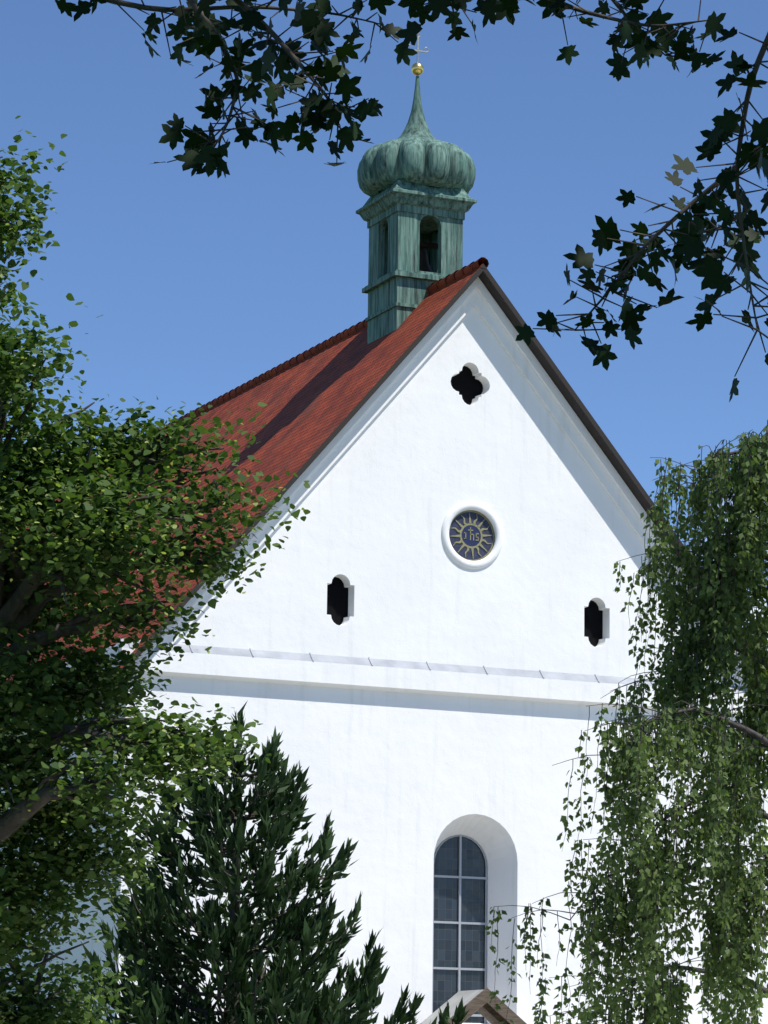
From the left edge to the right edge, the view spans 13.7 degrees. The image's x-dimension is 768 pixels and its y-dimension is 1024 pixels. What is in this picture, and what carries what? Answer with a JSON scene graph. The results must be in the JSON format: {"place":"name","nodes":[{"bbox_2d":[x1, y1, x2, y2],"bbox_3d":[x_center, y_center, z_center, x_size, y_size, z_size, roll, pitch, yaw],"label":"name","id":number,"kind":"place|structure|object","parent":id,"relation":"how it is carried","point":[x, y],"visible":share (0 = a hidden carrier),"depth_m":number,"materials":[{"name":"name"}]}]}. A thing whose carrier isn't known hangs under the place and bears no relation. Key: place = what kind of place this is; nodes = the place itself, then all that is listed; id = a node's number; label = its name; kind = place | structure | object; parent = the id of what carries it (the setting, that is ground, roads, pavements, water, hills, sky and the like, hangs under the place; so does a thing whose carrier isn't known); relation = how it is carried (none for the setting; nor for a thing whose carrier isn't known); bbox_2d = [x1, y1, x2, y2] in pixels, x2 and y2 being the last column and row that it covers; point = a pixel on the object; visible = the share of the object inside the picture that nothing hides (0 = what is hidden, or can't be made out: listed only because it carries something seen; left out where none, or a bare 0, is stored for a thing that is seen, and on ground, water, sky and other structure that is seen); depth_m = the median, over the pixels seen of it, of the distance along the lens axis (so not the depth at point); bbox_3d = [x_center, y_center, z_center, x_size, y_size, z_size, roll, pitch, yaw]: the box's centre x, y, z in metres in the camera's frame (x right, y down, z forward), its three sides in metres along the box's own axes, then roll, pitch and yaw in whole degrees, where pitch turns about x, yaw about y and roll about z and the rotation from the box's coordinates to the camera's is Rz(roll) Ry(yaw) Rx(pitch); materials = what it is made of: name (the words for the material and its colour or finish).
{"place":"outdoors","nodes":[
{"label":"outdoors","id":0,"kind":"place"},
{"bbox_2d":[0,115,309,1023],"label":"linden tree","id":1,"kind":"object","parent":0,"point":[26,887],"depth_m":32.54,"materials":[{"name":"green plant"}]},
{"bbox_2d":[59,700,468,1023],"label":"conifer tree","id":2,"kind":"object","parent":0,"point":[325,999],"depth_m":51.48,"materials":[{"name":"green plant"}]},
{"bbox_2d":[0,0,767,650],"label":"sky","id":3,"kind":"structure","parent":0,"point":[202,285],"materials":[{"name":"blue"}]},
{"bbox_2d":[432,834,487,1023],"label":"church window bars","id":4,"kind":"object","parent":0,"point":[459,922],"visible":0.79,"depth_m":63.34,"materials":[{"name":"white metal"}]},
{"bbox_2d":[420,988,526,1023],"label":"porch roof","id":5,"kind":"structure","parent":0,"point":[476,1000],"depth_m":61.31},
{"bbox_2d":[484,420,767,1023],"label":"birch tree","id":6,"kind":"object","parent":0,"point":[737,630],"depth_m":34.48,"materials":[{"name":"green plant"}]},
{"label":"ground","id":7,"kind":"structure","parent":0,"visible":0},
{"bbox_2d":[0,306,767,1023],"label":"church wall","id":8,"kind":"structure","parent":7,"relation":"on","point":[402,786],"depth_m":63.32,"materials":[{"name":"white paint"}]},
{"bbox_2d":[6,264,767,704],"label":"roof","id":9,"kind":"structure","parent":8,"relation":"on","point":[314,402],"depth_m":65.47,"materials":[{"name":"red tile"}]},
{"bbox_2d":[153,257,488,437],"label":"roof ridge tiles","id":10,"kind":"object","parent":9,"relation":"on","point":[438,284],"visible":0.37,"depth_m":72.23,"materials":[{"name":"red tile"}]},
{"bbox_2d":[356,180,476,343],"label":"turret shaft","id":11,"kind":"object","parent":9,"relation":"on","point":[402,218],"visible":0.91,"depth_m":67.07,"materials":[{"name":"teal metal"}]},
{"bbox_2d":[357,33,475,196],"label":"onion dome","id":12,"kind":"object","parent":11,"relation":"on","point":[416,152],"visible":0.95,"depth_m":67.09,"materials":[{"name":"teal metal"}]},
{"bbox_2d":[411,63,423,74],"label":"finial ball","id":13,"kind":"object","parent":12,"relation":"on","point":[417,68],"visible":1,"depth_m":68.28,"materials":[{"name":"gold metal"}]},
{"bbox_2d":[409,33,428,52],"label":"turret cross","id":14,"kind":"object","parent":13,"relation":"on","point":[418,46],"visible":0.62,"depth_m":68.47,"materials":[{"name":"grey metal"}]},
{"bbox_2d":[419,241,437,271],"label":"bell","id":15,"kind":"object","parent":11,"relation":"in","point":[424,265],"visible":0.52,"depth_m":67.54,"materials":[{"name":"brown metal"}]},
{"bbox_2d":[43,638,753,715],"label":"cornice","id":16,"kind":"structure","parent":8,"relation":"attached to","point":[271,667],"depth_m":62.60,"materials":[{"name":"white paint"}]},
{"bbox_2d":[125,277,746,692],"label":"gable trim","id":17,"kind":"structure","parent":8,"relation":"attached to","point":[477,295],"depth_m":64.77,"materials":[{"name":"white paint"}]},
{"bbox_2d":[441,502,502,568],"bbox_3d":[1.766,0.467,63.978,1.370,1.370,0.106,5,-11,-24],"label":"church medallion","id":18,"kind":"object","parent":8,"relation":"attached to","point":[471,535],"visible":1,"depth_m":64.00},
{"bbox_2d":[104,0,767,376],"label":"tree branches","id":19,"kind":"object","parent":7,"relation":"on","point":[244,6],"visible":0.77,"depth_m":9.81,"materials":[{"name":"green plant"}]},
{"bbox_2d":[55,0,767,401],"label":"maple leaves","id":20,"kind":"object","parent":19,"relation":"attached to","point":[705,264],"visible":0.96,"depth_m":9.79,"materials":[{"name":"green plant"}]}
]}

